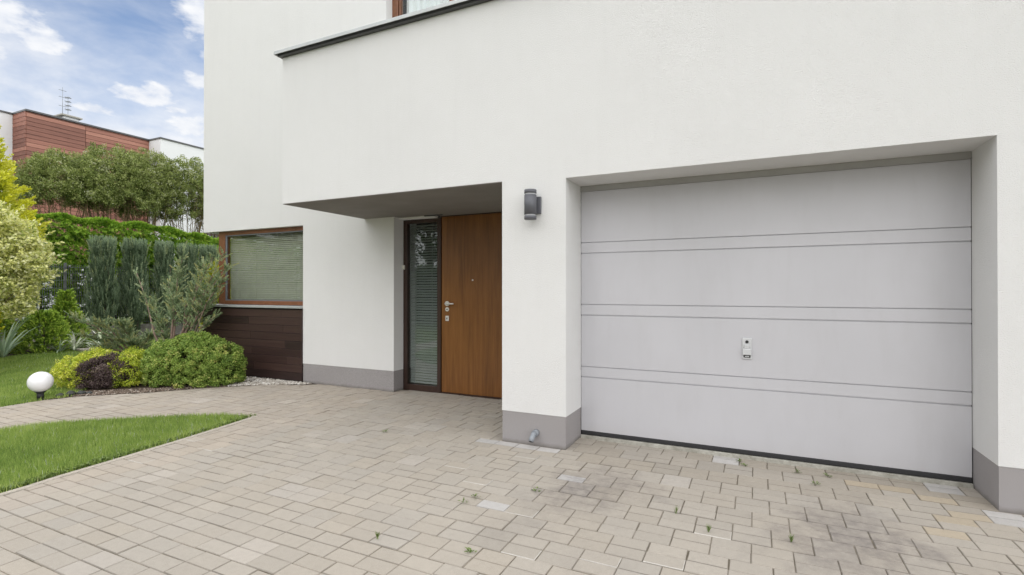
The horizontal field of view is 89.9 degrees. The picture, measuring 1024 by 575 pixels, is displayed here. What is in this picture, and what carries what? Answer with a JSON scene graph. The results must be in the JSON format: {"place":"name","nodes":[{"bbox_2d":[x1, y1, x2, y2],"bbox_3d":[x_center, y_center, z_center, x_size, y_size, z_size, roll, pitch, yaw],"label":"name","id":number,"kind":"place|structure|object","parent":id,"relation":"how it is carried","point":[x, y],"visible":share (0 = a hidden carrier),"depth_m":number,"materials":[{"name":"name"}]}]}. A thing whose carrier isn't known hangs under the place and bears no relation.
{"place":"outdoors","nodes":[
{"label":"outdoors","id":0,"kind":"place"},
{"bbox_2d":[6,334,179,356],"bbox_3d":[-11.667,1.428,10.491,2.400,0.001,18.500,0,0,26],"label":"flower bed back","id":1,"kind":"object","parent":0,"point":[27,351],"depth_m":11.47,"materials":[{"name":"soil"}]},
{"bbox_2d":[0,312,29,352],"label":"dwarf spruce","id":2,"kind":"object","parent":1,"relation":"on","point":[6,323],"visible":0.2,"depth_m":11.09,"materials":[{"name":"green plant"}]},
{"bbox_2d":[8,309,75,353],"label":"dwarf spruce","id":3,"kind":"object","parent":1,"relation":"on","point":[54,321],"visible":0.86,"depth_m":11.20,"materials":[{"name":"green plant"}]},
{"bbox_2d":[36,288,95,349],"bbox_3d":[-10.558,0.737,12.131,1.155,1.461,1.132,0,0,26],"label":"dwarf spruce","id":4,"kind":"object","parent":1,"relation":"on","point":[66,300],"visible":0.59,"depth_m":12.06,"materials":[{"name":"green plant"}]},
{"bbox_2d":[81,234,119,333],"bbox_3d":[-10.964,0.020,13.776,0.841,2.894,0.927,0,0,26],"label":"columnar juniper","id":5,"kind":"object","parent":1,"relation":"on","point":[102,258],"visible":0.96,"depth_m":13.61,"materials":[{"name":"green plant"}]},
{"bbox_2d":[112,236,151,336],"bbox_3d":[-10.645,0.018,14.459,0.832,2.905,0.984,0,0,26],"label":"columnar juniper","id":6,"kind":"object","parent":1,"relation":"on","point":[135,256],"visible":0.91,"depth_m":14.30,"materials":[{"name":"green plant"}]},
{"bbox_2d":[150,240,175,333],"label":"columnar juniper","id":7,"kind":"object","parent":1,"relation":"on","point":[164,253],"visible":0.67,"depth_m":15.05,"materials":[{"name":"green plant"}]},
{"bbox_2d":[176,242,199,331],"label":"columnar juniper","id":8,"kind":"object","parent":1,"relation":"on","point":[191,259],"visible":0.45,"depth_m":15.66,"materials":[{"name":"green plant"}]},
{"bbox_2d":[198,243,218,289],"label":"columnar juniper","id":9,"kind":"object","parent":1,"relation":"on","point":[206,249],"visible":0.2,"depth_m":16.27,"materials":[{"name":"green plant"}]},
{"bbox_2d":[197,259,231,332],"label":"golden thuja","id":10,"kind":"object","parent":1,"relation":"on","point":[209,269],"visible":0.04,"depth_m":12.47,"materials":[{"name":"green plant"}]},
{"bbox_2d":[0,336,190,406],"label":"lawn","id":11,"kind":"structure","parent":0,"point":[22,389],"depth_m":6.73,"materials":[{"name":"plant"}]},
{"bbox_2d":[0,317,41,356],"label":"strap leaf plant","id":12,"kind":"object","parent":11,"relation":"on","point":[5,346],"visible":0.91,"depth_m":10.36,"materials":[{"name":"green plant"}]},
{"bbox_2d":[0,124,51,331],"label":"golden thuja","id":13,"kind":"object","parent":11,"relation":"on","point":[8,195],"visible":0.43,"depth_m":9.97,"materials":[{"name":"yellow plant"}]},
{"bbox_2d":[0,200,65,323],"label":"variegated dogwood","id":14,"kind":"object","parent":11,"relation":"on","point":[21,266],"visible":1,"depth_m":8.55,"materials":[{"name":"green plant"}]},
{"bbox_2d":[27,372,53,400],"bbox_3d":[-5.952,1.242,6.469,0.256,0.360,0.256,0,0,26],"label":"garden lamp","id":15,"kind":"object","parent":11,"relation":"on","point":[40,384],"visible":0.99,"depth_m":6.41,"materials":[{"name":"plastic"}]},
{"bbox_2d":[41,340,79,352],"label":"strap leaf plant","id":16,"kind":"object","parent":11,"relation":"on","point":[60,348],"visible":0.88,"depth_m":11.27,"materials":[{"name":"green plant"}]},
{"bbox_2d":[45,331,92,349],"bbox_3d":[-9.900,1.184,11.569,1.170,0.462,1.001,0,0,26],"label":"strap leaf plant","id":17,"kind":"object","parent":11,"relation":"on","point":[73,346],"visible":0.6,"depth_m":11.55,"materials":[{"name":"green plant"}]},
{"bbox_2d":[76,348,95,350],"bbox_3d":[-9.550,1.400,11.492,0.300,0.070,0.270,0,0,26],"label":"flat stone","id":18,"kind":"object","parent":11,"relation":"on","point":[82,349],"visible":0.43,"depth_m":11.40,"materials":[{"name":"grey stone"}]},
{"bbox_2d":[76,330,118,345],"bbox_3d":[-9.828,1.168,12.221,1.268,0.499,1.132,0,0,-33],"label":"strap leaf plant","id":19,"kind":"object","parent":11,"relation":"on","point":[92,343],"visible":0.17,"depth_m":12.17,"materials":[{"name":"green plant"}]},
{"bbox_2d":[63,310,163,352],"bbox_3d":[-7.642,0.941,9.965,1.707,1.075,0.778,0,0,-32],"label":"juniper shrub","id":20,"kind":"object","parent":11,"relation":"on","point":[128,337],"visible":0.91,"depth_m":9.93,"materials":[{"name":"green plant"}]},
{"bbox_2d":[0,0,203,147],"label":"sky","id":21,"kind":"structure","parent":0,"point":[132,67],"materials":[{"name":"blue"}]},
{"bbox_2d":[0,411,246,492],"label":"lawn","id":22,"kind":"structure","parent":0,"point":[83,449],"depth_m":4.45,"materials":[{"name":"plant"}]},
{"bbox_2d":[46,376,313,399],"bbox_3d":[-4.868,1.419,8.169,3.290,0.001,2.554,0,0,-20],"label":"flower bed","id":23,"kind":"object","parent":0,"point":[140,385],"visible":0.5,"depth_m":7.25,"materials":[{"name":"soil"}]},
{"bbox_2d":[66,390,75,395],"bbox_3d":[-5.772,1.389,6.701,0.110,0.084,0.106,0,0,-18],"label":"garden stone","id":24,"kind":"object","parent":23,"relation":"on","point":[70,392],"visible":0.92,"depth_m":6.67,"materials":[{"name":"grey stone"}]},
{"bbox_2d":[49,346,118,389],"bbox_3d":[-6.088,1.152,7.403,0.716,0.583,0.915,0,0,-5],"label":"gold shrub","id":25,"kind":"object","parent":23,"relation":"on","point":[66,373],"visible":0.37,"depth_m":7.10,"materials":[{"name":"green plant"}]},
{"bbox_2d":[72,351,136,389],"bbox_3d":[-5.777,1.173,7.303,0.751,0.540,0.686,0,0,-17],"label":"barberry shrub","id":26,"kind":"object","parent":23,"relation":"on","point":[99,379],"visible":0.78,"depth_m":7.12,"materials":[{"name":"purple plant"}]},
{"bbox_2d":[104,345,149,387],"bbox_3d":[-5.588,1.159,7.516,0.609,0.581,0.848,0,0,-29],"label":"gold shrub","id":27,"kind":"object","parent":23,"relation":"on","point":[134,354],"visible":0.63,"depth_m":7.29,"materials":[{"name":"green plant"}]},
{"bbox_2d":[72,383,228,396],"bbox_3d":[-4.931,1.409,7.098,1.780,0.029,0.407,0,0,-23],"label":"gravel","id":28,"kind":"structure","parent":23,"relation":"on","point":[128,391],"depth_m":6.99,"materials":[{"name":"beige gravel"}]},
{"bbox_2d":[132,240,238,341],"bbox_3d":[-5.463,0.325,8.499,2.512,2.285,0.540,0,0,26],"label":"juniper shrub","id":29,"kind":"object","parent":23,"relation":"on","point":[194,317],"visible":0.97,"depth_m":8.37,"materials":[{"name":"green plant"}]},
{"bbox_2d":[139,331,247,388],"bbox_3d":[-4.643,1.036,7.534,1.419,0.815,0.937,0,0,4],"label":"box shrub","id":30,"kind":"object","parent":23,"relation":"on","point":[210,360],"visible":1,"depth_m":7.25,"materials":[{"name":"green plant"}]},
{"bbox_2d":[5,319,436,396],"bbox_3d":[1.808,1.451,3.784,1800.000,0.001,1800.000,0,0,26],"label":"ground","id":31,"kind":"structure","parent":0,"point":[302,384],"depth_m":7.84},
{"bbox_2d":[12,146,121,285],"bbox_3d":[-13.828,-1.420,15.955,2.852,5.814,2.732,0,0,26],"label":"willow tree","id":32,"kind":"object","parent":31,"relation":"on","point":[49,167],"visible":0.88,"depth_m":15.41,"materials":[{"name":"green plant"}]},
{"bbox_2d":[1,322,201,345],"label":"wall","id":33,"kind":"structure","parent":31,"relation":"on","point":[143,327],"depth_m":15.17,"materials":[{"name":"concrete"}]},
{"bbox_2d":[57,141,162,321],"bbox_3d":[-13.420,-1.727,17.186,2.961,6.439,2.885,0,0,26],"label":"willow tree","id":34,"kind":"object","parent":31,"relation":"on","point":[117,165],"visible":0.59,"depth_m":16.85,"materials":[{"name":"green plant"}]},
{"bbox_2d":[3,263,237,330],"bbox_3d":[-13.518,0.389,10.270,0.072,2.120,17.560,0,0,26],"label":"fence","id":35,"kind":"object","parent":31,"relation":"on","point":[64,280],"visible":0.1,"depth_m":13.74,"materials":[{"name":"metal"}]},
{"bbox_2d":[0,416,257,495],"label":"kerb","id":36,"kind":"structure","parent":31,"relation":"on","point":[89,467],"depth_m":4.16,"materials":[{"name":"concrete"}]},
{"bbox_2d":[0,212,299,329],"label":"thuja hedge","id":37,"kind":"object","parent":31,"relation":"on","point":[67,221],"visible":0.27,"depth_m":14.65,"materials":[{"name":"green plant"}]},
{"bbox_2d":[0,109,299,319],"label":"neighbour house","id":38,"kind":"structure","parent":31,"relation":"on","point":[24,133],"depth_m":21.16,"materials":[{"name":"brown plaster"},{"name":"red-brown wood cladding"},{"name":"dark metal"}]},
{"bbox_2d":[59,87,70,112],"bbox_3d":[-20.011,-8.325,23.011,0.354,1.280,0.411,0,0,-4],"label":"roof antenna","id":39,"kind":"object","parent":38,"relation":"on","point":[66,101],"visible":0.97,"depth_m":22.95,"materials":[{"name":"metal"}]},
{"bbox_2d":[114,147,186,323],"bbox_3d":[-12.900,-1.772,18.327,2.385,6.536,2.366,0,0,-17],"label":"willow tree","id":40,"kind":"object","parent":31,"relation":"on","point":[163,160],"visible":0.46,"depth_m":18.03,"materials":[{"name":"green plant"}]},
{"bbox_2d":[149,154,206,320],"bbox_3d":[-12.276,-1.752,19.313,2.697,6.506,2.508,0,0,26],"label":"willow tree","id":41,"kind":"object","parent":31,"relation":"on","point":[190,175],"visible":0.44,"depth_m":18.88,"materials":[{"name":"green plant"}]},
{"bbox_2d":[183,180,230,244],"bbox_3d":[-11.715,-1.748,20.850,2.869,6.513,2.812,0,0,26],"label":"willow tree","id":42,"kind":"object","parent":31,"relation":"on","point":[200,211],"visible":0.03,"depth_m":20.14,"materials":[{"name":"green plant"}]},
{"bbox_2d":[202,0,1023,514],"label":"modern house","id":43,"kind":"structure","parent":31,"relation":"on","point":[786,232],"depth_m":4.38,"materials":[{"name":"white plaster"},{"name":"grey plaster"},{"name":"dark metal"}]},
{"bbox_2d":[209,226,302,308],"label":"window","id":44,"kind":"structure","parent":43,"relation":"in","point":[292,269],"depth_m":8.27,"materials":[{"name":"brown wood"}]},
{"bbox_2d":[392,0,452,17],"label":"window","id":45,"kind":"structure","parent":43,"relation":"in","point":[397,5],"depth_m":7.10,"materials":[{"name":"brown wood"}]},
{"bbox_2d":[403,218,441,392],"bbox_3d":[-1.211,0.241,7.033,0.615,2.347,0.102,0,0,26],"label":"side window","id":46,"kind":"structure","parent":43,"relation":"in","point":[437,388],"depth_m":7.08,"materials":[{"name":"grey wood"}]},
{"bbox_2d":[441,212,501,398],"bbox_3d":[-0.492,0.233,6.646,1.012,2.380,0.126,0,0,26],"label":"front door","id":47,"kind":"structure","parent":43,"relation":"in","point":[471,243],"depth_m":6.66,"materials":[{"name":"brown wood"}]},
{"bbox_2d":[524,189,540,219],"bbox_3d":[0.175,-0.725,4.495,0.126,0.258,0.138,0,0,26],"label":"wall lamp","id":48,"kind":"object","parent":43,"relation":"attached to","point":[532,205],"visible":1,"depth_m":4.44,"materials":[{"name":"metal"}]},
{"bbox_2d":[580,151,972,483],"bbox_3d":[1.942,0.226,4.218,2.848,2.353,0.094,0,0,26],"label":"garage door","id":49,"kind":"structure","parent":43,"relation":"in","point":[819,314],"depth_m":4.06,"materials":[{"name":"paint"}]},
{"bbox_2d":[228,376,311,386],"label":"gravel","id":50,"kind":"structure","parent":0,"point":[263,381],"depth_m":7.57,"materials":[{"name":"white gravel"}]},
{"bbox_2d":[0,384,1023,574],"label":"driveway","id":51,"kind":"structure","parent":0,"point":[407,417],"depth_m":3.27,"materials":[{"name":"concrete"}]}
]}

